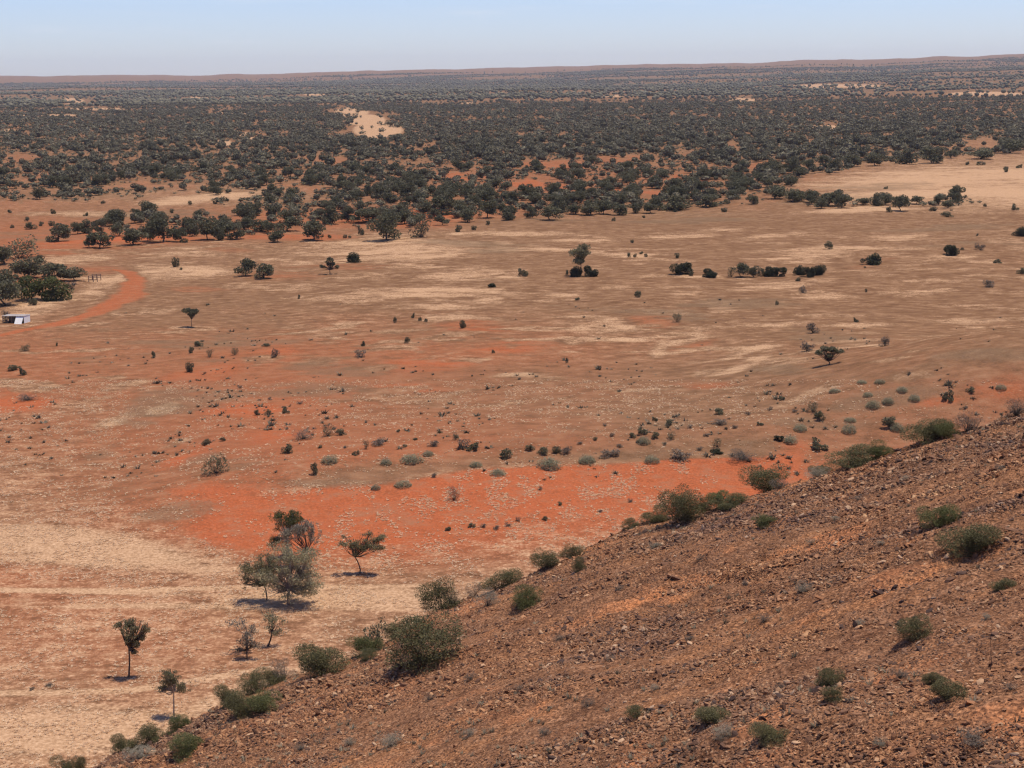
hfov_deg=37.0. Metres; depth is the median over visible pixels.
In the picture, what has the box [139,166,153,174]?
woodland tree
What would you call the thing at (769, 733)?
shrub
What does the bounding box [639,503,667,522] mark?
shrub
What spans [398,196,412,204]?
woodland tree
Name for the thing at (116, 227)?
woodland tree
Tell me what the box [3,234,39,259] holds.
woodland tree
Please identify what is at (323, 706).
rubble
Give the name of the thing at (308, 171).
woodland tree
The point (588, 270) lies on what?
shrub
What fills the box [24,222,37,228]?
shrub
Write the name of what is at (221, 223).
woodland tree
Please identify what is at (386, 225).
tree
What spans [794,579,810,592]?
shrub
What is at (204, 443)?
shrub
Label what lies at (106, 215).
woodland tree
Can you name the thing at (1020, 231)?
shrub
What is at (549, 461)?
saltbush
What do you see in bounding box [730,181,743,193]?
woodland tree
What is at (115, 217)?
woodland tree
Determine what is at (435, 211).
woodland tree
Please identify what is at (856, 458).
shrub
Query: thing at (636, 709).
shrub
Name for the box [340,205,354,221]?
woodland tree
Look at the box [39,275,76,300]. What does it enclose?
woodland tree
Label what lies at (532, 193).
woodland tree
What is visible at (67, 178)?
woodland tree
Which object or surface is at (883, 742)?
shrub
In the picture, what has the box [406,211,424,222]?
woodland tree
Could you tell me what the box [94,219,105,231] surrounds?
woodland tree
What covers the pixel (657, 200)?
woodland tree
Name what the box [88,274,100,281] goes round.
rail pen
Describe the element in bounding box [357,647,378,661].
shrub
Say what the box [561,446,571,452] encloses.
dry shrub
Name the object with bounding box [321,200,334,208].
woodland tree
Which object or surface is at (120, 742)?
shrub
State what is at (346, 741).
shrub
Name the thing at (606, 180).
woodland tree
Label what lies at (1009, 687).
dry shrub
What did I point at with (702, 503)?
shrub
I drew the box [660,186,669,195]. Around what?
woodland tree
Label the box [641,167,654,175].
woodland tree
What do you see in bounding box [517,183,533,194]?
woodland tree
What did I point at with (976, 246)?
dry shrub
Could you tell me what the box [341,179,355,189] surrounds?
woodland tree
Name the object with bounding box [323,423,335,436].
shrub
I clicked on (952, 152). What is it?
woodland tree
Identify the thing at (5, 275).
woodland tree
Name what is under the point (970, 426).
dry shrub
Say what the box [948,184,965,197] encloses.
woodland tree
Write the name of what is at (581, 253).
tree
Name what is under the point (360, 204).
woodland tree
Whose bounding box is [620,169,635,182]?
woodland tree
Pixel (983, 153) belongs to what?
woodland tree
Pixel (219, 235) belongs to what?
woodland tree
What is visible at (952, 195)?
woodland tree
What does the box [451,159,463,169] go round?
woodland tree
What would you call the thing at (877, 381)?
saltbush
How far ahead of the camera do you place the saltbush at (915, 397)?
249.04 m
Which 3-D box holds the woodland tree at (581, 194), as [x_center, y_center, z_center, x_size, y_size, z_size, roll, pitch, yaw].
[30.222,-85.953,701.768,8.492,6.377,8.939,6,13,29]
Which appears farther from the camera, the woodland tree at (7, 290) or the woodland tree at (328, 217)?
the woodland tree at (328, 217)
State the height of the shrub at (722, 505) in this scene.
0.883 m
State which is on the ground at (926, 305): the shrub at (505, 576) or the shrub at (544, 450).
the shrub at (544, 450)
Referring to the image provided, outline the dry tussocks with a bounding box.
[112,416,1023,767]
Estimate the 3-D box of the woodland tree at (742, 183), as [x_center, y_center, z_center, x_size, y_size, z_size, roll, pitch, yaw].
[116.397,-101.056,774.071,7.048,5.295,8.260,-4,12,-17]
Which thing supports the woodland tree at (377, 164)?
on the ground at (926, 305)
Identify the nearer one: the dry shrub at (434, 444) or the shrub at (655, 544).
the shrub at (655, 544)
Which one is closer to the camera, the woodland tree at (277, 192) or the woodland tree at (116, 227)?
the woodland tree at (116, 227)
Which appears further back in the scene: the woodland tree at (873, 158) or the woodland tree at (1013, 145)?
the woodland tree at (1013, 145)
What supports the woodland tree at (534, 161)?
on the ground at (926, 305)
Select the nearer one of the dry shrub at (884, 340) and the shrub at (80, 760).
the shrub at (80, 760)
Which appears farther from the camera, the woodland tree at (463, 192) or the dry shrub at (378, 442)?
the woodland tree at (463, 192)
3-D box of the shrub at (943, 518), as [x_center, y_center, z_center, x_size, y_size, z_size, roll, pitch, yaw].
[17.273,5.317,62.163,2.098,0.916,1.602,-5,12,-19]
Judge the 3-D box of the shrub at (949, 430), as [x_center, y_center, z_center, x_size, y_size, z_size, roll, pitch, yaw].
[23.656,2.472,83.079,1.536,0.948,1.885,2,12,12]
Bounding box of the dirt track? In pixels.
[0,269,150,336]
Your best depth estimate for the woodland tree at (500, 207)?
647.97 m
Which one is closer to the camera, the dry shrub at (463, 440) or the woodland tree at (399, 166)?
the dry shrub at (463, 440)
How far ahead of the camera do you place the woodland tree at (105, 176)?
868.18 m
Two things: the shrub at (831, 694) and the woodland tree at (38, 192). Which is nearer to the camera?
the shrub at (831, 694)
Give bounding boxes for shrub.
[1,310,9,321]
[7,365,17,369]
[17,393,39,400]
[18,366,26,374]
[20,343,30,351]
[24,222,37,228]
[28,298,37,304]
[48,755,71,767]
[65,280,76,288]
[66,754,86,767]
[109,733,134,753]
[122,744,157,760]
[125,722,158,752]
[148,728,165,742]
[165,713,191,734]
[166,732,203,762]
[185,362,193,371]
[194,341,203,345]
[200,453,228,475]
[201,438,210,445]
[212,683,245,707]
[222,692,252,719]
[234,670,265,694]
[243,689,282,712]
[251,666,286,687]
[264,409,270,414]
[269,658,295,680]
[271,348,279,356]
[281,443,292,453]
[282,406,289,412]
[292,642,349,676]
[292,743,306,749]
[293,427,315,438]
[310,463,317,474]
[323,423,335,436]
[336,428,346,434]
[342,737,355,744]
[346,252,361,262]
[346,636,384,657]
[355,349,365,357]
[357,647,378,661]
[358,226,363,234]
[361,617,389,647]
[371,437,385,445]
[375,731,402,749]
[380,622,400,640]
[384,609,466,674]
[414,576,462,612]
[424,692,436,700]
[427,440,438,446]
[442,588,462,604]
[448,487,459,499]
[455,225,462,231]
[457,439,469,448]
[459,320,466,327]
[463,672,476,680]
[464,728,477,736]
[465,582,481,597]
[466,442,478,450]
[474,587,497,605]
[478,567,522,590]
[499,448,512,459]
[509,583,543,610]
[518,268,527,275]
[525,444,535,449]
[529,547,559,567]
[538,447,547,454]
[538,728,550,736]
[552,446,560,452]
[553,632,565,640]
[557,543,586,558]
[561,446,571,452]
[569,266,582,276]
[571,556,586,571]
[580,696,595,706]
[583,265,598,276]
[602,448,619,457]
[621,517,639,528]
[623,703,643,718]
[634,290,641,297]
[637,428,647,433]
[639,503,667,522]
[649,541,660,548]
[649,683,659,690]
[651,432,659,438]
[656,483,707,521]
[669,262,693,273]
[670,448,692,459]
[672,313,681,321]
[691,497,713,511]
[692,705,731,723]
[702,268,716,277]
[705,489,743,505]
[706,492,747,510]
[711,419,726,424]
[711,448,722,453]
[711,722,732,739]
[712,438,721,447]
[715,408,722,414]
[727,266,734,276]
[729,447,759,461]
[737,462,790,492]
[747,721,788,748]
[751,513,776,527]
[755,613,771,622]
[757,267,764,275]
[764,266,774,276]
[769,477,790,489]
[771,267,787,276]
[774,435,783,440]
[775,682,786,688]
[792,265,802,275]
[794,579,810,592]
[800,266,815,277]
[800,340,815,351]
[803,465,829,477]
[806,322,818,332]
[807,402,817,411]
[807,461,840,475]
[811,437,828,450]
[813,410,825,419]
[814,264,826,274]
[814,667,844,686]
[819,685,844,702]
[824,241,832,248]
[824,443,875,468]
[856,618,865,624]
[860,252,881,265]
[867,439,893,458]
[872,737,887,747]
[878,335,889,345]
[881,416,899,427]
[889,668,910,677]
[894,613,934,640]
[899,418,954,444]
[916,504,961,528]
[920,671,945,683]
[929,677,969,701]
[934,422,960,438]
[935,522,1004,557]
[939,211,953,216]
[942,389,953,401]
[943,244,959,255]
[951,410,984,433]
[957,726,994,747]
[965,386,974,391]
[974,243,985,249]
[982,280,993,287]
[988,578,1016,591]
[1002,683,1017,689]
[1004,397,1023,415]
[1011,226,1023,235]
[1016,267,1023,273]
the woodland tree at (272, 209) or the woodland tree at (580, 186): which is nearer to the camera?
the woodland tree at (272, 209)
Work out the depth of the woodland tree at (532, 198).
698.58 m
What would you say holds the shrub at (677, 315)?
on the ground at (926, 305)
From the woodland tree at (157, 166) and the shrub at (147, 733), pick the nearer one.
the shrub at (147, 733)
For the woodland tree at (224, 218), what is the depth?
617.79 m
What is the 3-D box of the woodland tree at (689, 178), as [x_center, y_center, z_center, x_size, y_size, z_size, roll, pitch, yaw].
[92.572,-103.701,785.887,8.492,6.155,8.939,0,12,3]
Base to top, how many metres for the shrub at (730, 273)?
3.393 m
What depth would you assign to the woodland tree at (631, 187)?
719.53 m
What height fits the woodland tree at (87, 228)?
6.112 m
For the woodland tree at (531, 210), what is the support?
on the ground at (926, 305)
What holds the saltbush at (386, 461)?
on the ground at (926, 305)
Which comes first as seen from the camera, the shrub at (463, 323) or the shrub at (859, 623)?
the shrub at (859, 623)
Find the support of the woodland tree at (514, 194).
on the ground at (926, 305)
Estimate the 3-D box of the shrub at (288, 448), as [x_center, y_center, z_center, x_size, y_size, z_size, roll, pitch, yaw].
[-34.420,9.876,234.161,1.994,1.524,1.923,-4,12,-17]
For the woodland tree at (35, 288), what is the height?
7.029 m
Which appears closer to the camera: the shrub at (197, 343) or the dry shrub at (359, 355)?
the dry shrub at (359, 355)
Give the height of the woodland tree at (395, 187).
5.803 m
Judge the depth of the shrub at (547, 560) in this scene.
88.54 m
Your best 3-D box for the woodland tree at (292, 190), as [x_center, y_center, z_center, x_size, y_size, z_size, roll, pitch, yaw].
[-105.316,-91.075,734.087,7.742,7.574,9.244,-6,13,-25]
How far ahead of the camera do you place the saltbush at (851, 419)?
244.15 m
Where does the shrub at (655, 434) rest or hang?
on the ground at (926, 305)
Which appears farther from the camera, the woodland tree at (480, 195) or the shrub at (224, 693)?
the woodland tree at (480, 195)
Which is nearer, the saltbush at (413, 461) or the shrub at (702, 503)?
the shrub at (702, 503)
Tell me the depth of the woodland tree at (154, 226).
561.83 m
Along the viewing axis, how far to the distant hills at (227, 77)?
12209.88 m
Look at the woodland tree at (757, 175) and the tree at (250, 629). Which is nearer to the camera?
the tree at (250, 629)
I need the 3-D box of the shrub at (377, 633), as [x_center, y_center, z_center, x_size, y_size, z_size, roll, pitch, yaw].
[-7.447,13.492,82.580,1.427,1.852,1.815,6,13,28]
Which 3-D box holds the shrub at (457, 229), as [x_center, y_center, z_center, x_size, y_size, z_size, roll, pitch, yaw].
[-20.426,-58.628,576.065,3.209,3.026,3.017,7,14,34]
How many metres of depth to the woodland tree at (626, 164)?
910.11 m
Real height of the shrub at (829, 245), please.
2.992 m
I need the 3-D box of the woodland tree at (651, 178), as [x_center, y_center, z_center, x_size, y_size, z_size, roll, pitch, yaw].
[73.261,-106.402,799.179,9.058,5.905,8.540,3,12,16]
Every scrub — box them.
[0,117,1022,235]
[0,299,1022,479]
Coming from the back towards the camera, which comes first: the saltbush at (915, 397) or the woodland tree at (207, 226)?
the woodland tree at (207, 226)
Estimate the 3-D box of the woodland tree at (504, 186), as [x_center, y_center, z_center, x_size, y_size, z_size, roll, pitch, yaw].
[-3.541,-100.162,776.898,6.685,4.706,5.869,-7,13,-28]
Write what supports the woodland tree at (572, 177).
on the ground at (926, 305)
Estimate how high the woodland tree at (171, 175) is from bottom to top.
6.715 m
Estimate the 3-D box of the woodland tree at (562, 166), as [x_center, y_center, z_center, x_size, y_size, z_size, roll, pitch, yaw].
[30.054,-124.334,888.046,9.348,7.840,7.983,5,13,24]
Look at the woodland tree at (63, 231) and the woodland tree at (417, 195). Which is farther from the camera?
the woodland tree at (417, 195)
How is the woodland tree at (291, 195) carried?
on the ground at (926, 305)
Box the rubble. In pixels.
[91,410,1023,767]
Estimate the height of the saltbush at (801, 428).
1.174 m
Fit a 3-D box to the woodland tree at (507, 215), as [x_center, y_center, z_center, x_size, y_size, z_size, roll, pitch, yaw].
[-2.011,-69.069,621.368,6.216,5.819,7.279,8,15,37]
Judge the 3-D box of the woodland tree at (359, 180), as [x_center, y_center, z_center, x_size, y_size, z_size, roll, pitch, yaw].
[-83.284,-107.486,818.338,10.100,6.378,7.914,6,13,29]
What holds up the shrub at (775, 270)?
on the ground at (926, 305)
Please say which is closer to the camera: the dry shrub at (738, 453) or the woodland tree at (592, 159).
the dry shrub at (738, 453)
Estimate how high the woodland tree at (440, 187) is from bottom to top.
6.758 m
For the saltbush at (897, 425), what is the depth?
240.07 m
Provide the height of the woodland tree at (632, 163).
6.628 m
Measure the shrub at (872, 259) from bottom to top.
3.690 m
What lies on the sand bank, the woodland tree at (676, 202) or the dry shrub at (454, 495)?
the dry shrub at (454, 495)
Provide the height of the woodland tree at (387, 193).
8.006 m
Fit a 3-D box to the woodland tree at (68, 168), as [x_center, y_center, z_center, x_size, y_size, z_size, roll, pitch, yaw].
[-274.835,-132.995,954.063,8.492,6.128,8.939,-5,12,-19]
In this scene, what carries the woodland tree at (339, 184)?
on the ground at (926, 305)
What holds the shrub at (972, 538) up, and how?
on the rocky hill at (560, 711)
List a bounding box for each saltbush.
[321,454,338,463]
[371,484,380,489]
[380,457,391,464]
[393,480,411,488]
[400,453,424,463]
[421,450,433,456]
[469,461,482,467]
[489,468,505,475]
[535,457,562,469]
[578,454,595,463]
[637,435,650,444]
[644,455,660,463]
[782,434,798,443]
[793,423,806,431]
[829,388,840,392]
[841,422,856,432]
[844,417,855,421]
[865,400,881,408]
[874,379,884,383]
[882,397,894,403]
[889,422,902,430]
[896,386,906,391]
[908,394,919,400]
[995,384,1005,389]
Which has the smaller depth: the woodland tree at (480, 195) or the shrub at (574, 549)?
the shrub at (574, 549)
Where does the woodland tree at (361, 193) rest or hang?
on the ground at (926, 305)
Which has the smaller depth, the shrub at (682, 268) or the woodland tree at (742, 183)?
the shrub at (682, 268)
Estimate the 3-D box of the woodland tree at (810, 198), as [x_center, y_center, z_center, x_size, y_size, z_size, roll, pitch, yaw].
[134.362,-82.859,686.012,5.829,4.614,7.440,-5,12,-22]
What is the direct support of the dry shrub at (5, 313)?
on the ground at (926, 305)
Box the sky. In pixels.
[0,0,1023,75]
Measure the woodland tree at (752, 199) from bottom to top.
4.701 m
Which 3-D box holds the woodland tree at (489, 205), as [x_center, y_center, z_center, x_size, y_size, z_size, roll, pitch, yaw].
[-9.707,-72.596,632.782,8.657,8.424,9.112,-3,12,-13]
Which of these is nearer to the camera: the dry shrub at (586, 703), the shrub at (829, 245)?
the dry shrub at (586, 703)
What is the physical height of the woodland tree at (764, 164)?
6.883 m
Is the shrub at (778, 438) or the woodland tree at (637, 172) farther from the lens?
the woodland tree at (637, 172)
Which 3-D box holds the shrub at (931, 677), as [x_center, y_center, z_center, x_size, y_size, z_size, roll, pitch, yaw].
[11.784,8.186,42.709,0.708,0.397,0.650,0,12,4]
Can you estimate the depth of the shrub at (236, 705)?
73.38 m
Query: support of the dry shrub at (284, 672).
on the rocky hill at (560, 711)
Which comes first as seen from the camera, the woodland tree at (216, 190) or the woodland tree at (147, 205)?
the woodland tree at (147, 205)
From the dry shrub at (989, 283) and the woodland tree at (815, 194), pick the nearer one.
the dry shrub at (989, 283)
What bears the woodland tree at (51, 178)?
on the ground at (926, 305)
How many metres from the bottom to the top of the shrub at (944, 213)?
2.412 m
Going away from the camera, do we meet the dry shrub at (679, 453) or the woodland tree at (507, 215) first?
the dry shrub at (679, 453)
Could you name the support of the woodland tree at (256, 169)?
on the ground at (926, 305)
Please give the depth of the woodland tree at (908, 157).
958.54 m
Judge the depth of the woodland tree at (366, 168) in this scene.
935.14 m
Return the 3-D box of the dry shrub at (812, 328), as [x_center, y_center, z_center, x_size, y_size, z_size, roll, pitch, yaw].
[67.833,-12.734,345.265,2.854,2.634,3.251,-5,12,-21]
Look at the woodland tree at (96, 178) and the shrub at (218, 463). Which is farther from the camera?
the woodland tree at (96, 178)
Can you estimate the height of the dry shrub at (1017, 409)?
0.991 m
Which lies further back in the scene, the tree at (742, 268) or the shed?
the tree at (742, 268)
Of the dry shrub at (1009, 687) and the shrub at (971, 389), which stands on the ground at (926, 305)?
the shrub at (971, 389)
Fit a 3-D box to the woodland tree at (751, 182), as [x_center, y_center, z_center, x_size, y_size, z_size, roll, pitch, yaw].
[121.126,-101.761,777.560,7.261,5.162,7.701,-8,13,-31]
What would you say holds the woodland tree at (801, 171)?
on the ground at (926, 305)
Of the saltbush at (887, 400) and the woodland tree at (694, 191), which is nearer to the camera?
the saltbush at (887, 400)
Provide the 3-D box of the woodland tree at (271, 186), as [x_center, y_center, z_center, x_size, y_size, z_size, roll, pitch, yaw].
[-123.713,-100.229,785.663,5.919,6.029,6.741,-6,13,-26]
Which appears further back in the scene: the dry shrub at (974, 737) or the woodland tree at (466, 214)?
the woodland tree at (466, 214)
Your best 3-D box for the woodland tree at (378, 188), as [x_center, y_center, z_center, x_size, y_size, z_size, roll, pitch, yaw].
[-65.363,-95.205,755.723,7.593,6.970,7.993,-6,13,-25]
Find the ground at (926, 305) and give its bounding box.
[0,67,1023,767]
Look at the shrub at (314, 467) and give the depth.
222.00 m
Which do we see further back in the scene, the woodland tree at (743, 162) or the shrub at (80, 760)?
the woodland tree at (743, 162)
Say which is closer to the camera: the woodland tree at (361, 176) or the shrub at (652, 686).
the shrub at (652, 686)
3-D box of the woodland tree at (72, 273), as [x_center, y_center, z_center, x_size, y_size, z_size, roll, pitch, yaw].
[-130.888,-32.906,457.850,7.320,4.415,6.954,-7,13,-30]
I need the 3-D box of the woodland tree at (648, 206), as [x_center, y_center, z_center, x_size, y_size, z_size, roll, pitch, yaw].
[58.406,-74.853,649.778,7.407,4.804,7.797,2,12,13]
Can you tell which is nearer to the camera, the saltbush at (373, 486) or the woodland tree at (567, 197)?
the saltbush at (373, 486)
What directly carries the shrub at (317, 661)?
on the rocky hill at (560, 711)
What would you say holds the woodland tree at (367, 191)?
on the ground at (926, 305)
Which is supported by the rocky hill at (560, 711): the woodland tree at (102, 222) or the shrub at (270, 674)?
the shrub at (270, 674)
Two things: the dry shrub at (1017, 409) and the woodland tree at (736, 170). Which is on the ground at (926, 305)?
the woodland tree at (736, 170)
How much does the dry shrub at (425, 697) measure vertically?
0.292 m
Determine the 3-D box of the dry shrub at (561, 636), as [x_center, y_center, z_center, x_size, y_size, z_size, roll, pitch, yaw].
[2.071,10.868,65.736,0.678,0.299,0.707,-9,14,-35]
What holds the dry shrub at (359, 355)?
on the ground at (926, 305)
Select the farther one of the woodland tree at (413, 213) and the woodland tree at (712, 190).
the woodland tree at (712, 190)
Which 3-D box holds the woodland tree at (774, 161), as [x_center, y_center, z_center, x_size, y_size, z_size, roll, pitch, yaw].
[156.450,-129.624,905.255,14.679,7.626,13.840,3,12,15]
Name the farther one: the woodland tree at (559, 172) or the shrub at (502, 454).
the woodland tree at (559, 172)
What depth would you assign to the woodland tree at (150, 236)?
567.14 m
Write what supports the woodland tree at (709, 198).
on the ground at (926, 305)
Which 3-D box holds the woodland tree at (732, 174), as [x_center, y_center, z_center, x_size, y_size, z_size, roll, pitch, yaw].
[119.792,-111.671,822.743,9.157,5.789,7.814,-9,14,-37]
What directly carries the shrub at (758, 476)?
on the rocky hill at (560, 711)
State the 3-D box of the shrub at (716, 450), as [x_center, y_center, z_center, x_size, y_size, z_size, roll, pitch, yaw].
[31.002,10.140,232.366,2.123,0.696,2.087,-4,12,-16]
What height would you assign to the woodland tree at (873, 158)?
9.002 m
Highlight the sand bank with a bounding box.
[200,450,819,552]
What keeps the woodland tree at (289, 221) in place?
on the ground at (926, 305)
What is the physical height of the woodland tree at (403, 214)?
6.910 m
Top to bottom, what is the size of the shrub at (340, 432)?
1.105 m
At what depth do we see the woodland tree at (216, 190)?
783.19 m
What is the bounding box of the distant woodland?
[0,56,1023,233]
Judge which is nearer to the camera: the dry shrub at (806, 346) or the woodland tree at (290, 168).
the dry shrub at (806, 346)
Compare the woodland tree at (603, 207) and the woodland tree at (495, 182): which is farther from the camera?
the woodland tree at (495, 182)
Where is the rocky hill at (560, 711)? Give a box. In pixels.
[104,407,1023,767]
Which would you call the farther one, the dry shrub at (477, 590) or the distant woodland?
the distant woodland
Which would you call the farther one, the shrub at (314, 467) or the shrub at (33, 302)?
the shrub at (33, 302)
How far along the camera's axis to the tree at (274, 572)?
178.11 m
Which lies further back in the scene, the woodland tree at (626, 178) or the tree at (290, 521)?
the woodland tree at (626, 178)
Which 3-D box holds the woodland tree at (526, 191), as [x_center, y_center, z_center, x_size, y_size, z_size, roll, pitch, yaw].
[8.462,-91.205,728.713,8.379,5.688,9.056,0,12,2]
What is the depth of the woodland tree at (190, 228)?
582.89 m
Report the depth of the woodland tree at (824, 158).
963.65 m
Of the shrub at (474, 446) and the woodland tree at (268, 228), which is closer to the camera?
the shrub at (474, 446)
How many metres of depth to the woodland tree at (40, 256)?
494.56 m
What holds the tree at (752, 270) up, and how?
on the ground at (926, 305)
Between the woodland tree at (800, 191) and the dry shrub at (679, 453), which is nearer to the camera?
the dry shrub at (679, 453)
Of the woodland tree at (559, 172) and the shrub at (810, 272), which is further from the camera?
the woodland tree at (559, 172)
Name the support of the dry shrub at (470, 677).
on the rocky hill at (560, 711)
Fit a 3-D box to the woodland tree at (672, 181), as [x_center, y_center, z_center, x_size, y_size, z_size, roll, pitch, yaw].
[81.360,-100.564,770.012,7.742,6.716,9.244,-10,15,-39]
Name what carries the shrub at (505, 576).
on the rocky hill at (560, 711)
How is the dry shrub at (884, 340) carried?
on the ground at (926, 305)
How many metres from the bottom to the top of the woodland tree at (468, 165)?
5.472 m
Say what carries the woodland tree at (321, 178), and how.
on the ground at (926, 305)
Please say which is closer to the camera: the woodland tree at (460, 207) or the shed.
the shed
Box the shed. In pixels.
[2,314,29,323]
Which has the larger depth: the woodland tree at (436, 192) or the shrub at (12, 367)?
the woodland tree at (436, 192)
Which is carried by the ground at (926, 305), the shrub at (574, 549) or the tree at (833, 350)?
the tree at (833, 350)
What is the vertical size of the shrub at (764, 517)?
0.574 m
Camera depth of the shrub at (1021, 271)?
444.07 m
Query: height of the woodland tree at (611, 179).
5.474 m
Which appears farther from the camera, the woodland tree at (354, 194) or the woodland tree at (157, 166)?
the woodland tree at (157, 166)
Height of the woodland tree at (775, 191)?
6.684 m
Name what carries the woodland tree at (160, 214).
on the ground at (926, 305)
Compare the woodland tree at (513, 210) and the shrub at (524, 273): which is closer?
the shrub at (524, 273)
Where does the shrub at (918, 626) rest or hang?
on the rocky hill at (560, 711)
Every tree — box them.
[0,167,9,174]
[0,246,17,263]
[0,269,27,289]
[0,279,21,304]
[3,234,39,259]
[8,256,45,275]
[15,275,46,299]
[32,187,45,198]
[33,255,46,263]
[37,262,68,278]
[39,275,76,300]
[45,175,59,186]
[45,223,71,241]
[60,174,73,185]
[64,166,77,172]
[64,266,87,280]
[70,222,83,233]
[81,219,95,232]
[83,231,114,247]
[92,174,103,185]
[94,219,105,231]
[100,174,110,183]
[103,209,125,222]
[103,209,126,225]
[108,223,125,235]
[112,617,150,676]
[113,170,125,179]
[117,227,148,244]
[130,211,143,221]
[138,200,157,211]
[138,225,155,239]
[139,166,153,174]
[142,216,177,241]
[145,212,166,225]
[147,163,161,172]
[155,668,191,715]
[158,168,170,177]
[164,170,177,180]
[171,167,184,173]
[171,257,179,266]
[172,227,188,242]
[177,216,194,230]
[181,307,198,325]
[184,223,199,235]
[193,208,205,215]
[193,216,218,239]
[194,162,207,170]
[204,180,220,190]
[209,185,221,193]
[211,225,224,239]
[215,220,230,227]
[218,216,232,222]
[223,222,245,239]
[225,168,238,174]
[225,617,259,637]
[226,164,239,171]
[229,632,263,657]
[231,203,243,213]
[233,258,258,275]
[234,204,256,219]
[236,216,255,230]
[238,552,282,599]
[244,202,262,214]
[249,219,268,230]
[249,540,327,604]
[251,170,264,178]
[253,263,273,277]
[254,165,266,171]
[256,173,274,184]
[256,180,263,186]
[260,610,287,645]
[261,222,276,231]
[264,192,275,202]
[264,203,280,215]
[266,183,277,193]
[266,509,304,550]
[267,228,285,241]
[272,188,283,196]
[273,562,308,580]
[275,209,295,218]
[275,216,302,230]
[278,518,322,551]
[281,166,295,176]
[283,187,299,196]
[286,193,298,201]
[301,219,325,239]
[303,175,316,184]
[304,169,317,175]
[309,165,322,171]
[312,208,325,218]
[316,173,327,183]
[319,257,339,270]
[320,205,340,223]
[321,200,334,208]
[329,197,342,204]
[335,180,344,188]
[337,174,348,181]
[337,530,387,572]
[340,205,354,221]
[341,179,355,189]
[343,191,358,200]
[349,163,358,169]
[349,207,380,220]
[352,177,364,184]
[353,174,366,185]
[353,189,364,198]
[353,200,368,209]
[359,164,372,172]
[360,183,374,195]
[365,211,401,239]
[371,163,384,172]
[372,184,386,193]
[379,208,397,218]
[380,188,394,202]
[390,161,403,168]
[390,184,400,194]
[391,176,405,182]
[391,202,409,212]
[398,186,410,195]
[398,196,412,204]
[398,207,412,223]
[401,181,416,196]
[402,173,414,179]
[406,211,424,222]
[408,213,433,237]
[411,173,425,180]
[411,191,427,201]
[412,178,428,187]
[416,200,431,213]
[419,168,430,174]
[427,184,436,193]
[427,208,439,216]
[430,189,449,197]
[431,193,458,214]
[433,214,449,224]
[437,184,454,193]
[444,188,454,195]
[447,185,458,192]
[449,204,466,212]
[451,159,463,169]
[451,181,461,193]
[458,208,477,221]
[459,181,474,190]
[459,188,473,196]
[461,162,473,169]
[468,194,480,204]
[472,188,486,199]
[477,182,492,189]
[477,198,497,217]
[479,186,494,192]
[482,165,491,171]
[483,190,494,200]
[490,177,501,187]
[496,203,506,212]
[498,182,511,189]
[499,193,506,201]
[501,207,515,219]
[503,205,517,214]
[506,190,523,201]
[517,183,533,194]
[522,187,537,197]
[525,205,538,217]
[528,192,545,201]
[528,194,541,203]
[529,159,539,168]
[533,163,546,173]
[538,205,563,219]
[544,182,553,189]
[546,193,557,201]
[549,181,563,193]
[549,195,566,210]
[550,169,566,177]
[555,163,570,174]
[557,195,570,204]
[563,174,575,183]
[565,192,579,202]
[565,204,582,213]
[568,243,590,273]
[569,162,582,167]
[570,167,585,178]
[570,180,588,191]
[574,191,585,202]
[579,202,598,214]
[583,187,596,193]
[584,154,596,163]
[584,199,594,205]
[594,181,614,190]
[596,178,611,184]
[596,199,608,205]
[597,200,612,213]
[602,184,614,193]
[606,176,619,183]
[607,202,627,214]
[613,193,628,203]
[619,162,630,170]
[619,174,634,184]
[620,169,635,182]
[621,184,642,197]
[622,160,635,167]
[626,189,639,196]
[626,202,643,212]
[632,169,640,178]
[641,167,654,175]
[641,202,657,212]
[644,175,657,184]
[647,195,666,208]
[655,168,668,177]
[659,195,692,209]
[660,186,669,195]
[664,178,679,186]
[666,184,678,195]
[677,187,690,196]
[684,176,699,180]
[686,188,701,199]
[693,179,708,191]
[695,195,718,206]
[697,168,711,177]
[706,188,718,195]
[724,189,739,199]
[725,180,745,191]
[726,171,735,179]
[729,166,744,173]
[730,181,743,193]
[732,262,750,276]
[737,160,747,171]
[739,179,749,186]
[741,176,753,187]
[746,179,757,188]
[746,194,758,203]
[747,266,759,276]
[752,171,764,180]
[757,162,768,167]
[760,177,774,184]
[764,185,787,198]
[765,163,779,171]
[767,158,786,169]
[782,159,790,167]
[783,188,804,200]
[783,190,801,201]
[784,174,798,185]
[786,157,798,171]
[792,167,806,176]
[801,158,816,167]
[801,189,820,199]
[805,194,817,203]
[813,192,840,206]
[813,198,827,208]
[815,345,844,364]
[817,156,829,162]
[827,158,842,168]
[832,194,852,207]
[841,154,861,165]
[854,198,869,204]
[865,152,887,165]
[870,192,883,205]
[880,192,892,204]
[890,194,911,210]
[893,149,919,163]
[910,195,924,203]
[920,146,945,162]
[933,195,944,204]
[940,199,954,207]
[944,149,958,157]
[947,192,961,202]
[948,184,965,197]
[966,148,994,158]
[993,138,1023,152]
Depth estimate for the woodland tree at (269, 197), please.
729.34 m
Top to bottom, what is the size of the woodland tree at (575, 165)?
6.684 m
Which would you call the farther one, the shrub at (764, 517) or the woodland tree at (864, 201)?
the woodland tree at (864, 201)
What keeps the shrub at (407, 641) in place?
on the rocky hill at (560, 711)
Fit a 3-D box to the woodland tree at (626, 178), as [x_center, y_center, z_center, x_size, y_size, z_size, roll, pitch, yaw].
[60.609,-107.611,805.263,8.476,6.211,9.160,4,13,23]
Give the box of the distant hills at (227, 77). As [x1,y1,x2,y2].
[0,54,1023,88]
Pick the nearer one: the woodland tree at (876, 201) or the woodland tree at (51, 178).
the woodland tree at (876, 201)
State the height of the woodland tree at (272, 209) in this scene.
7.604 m

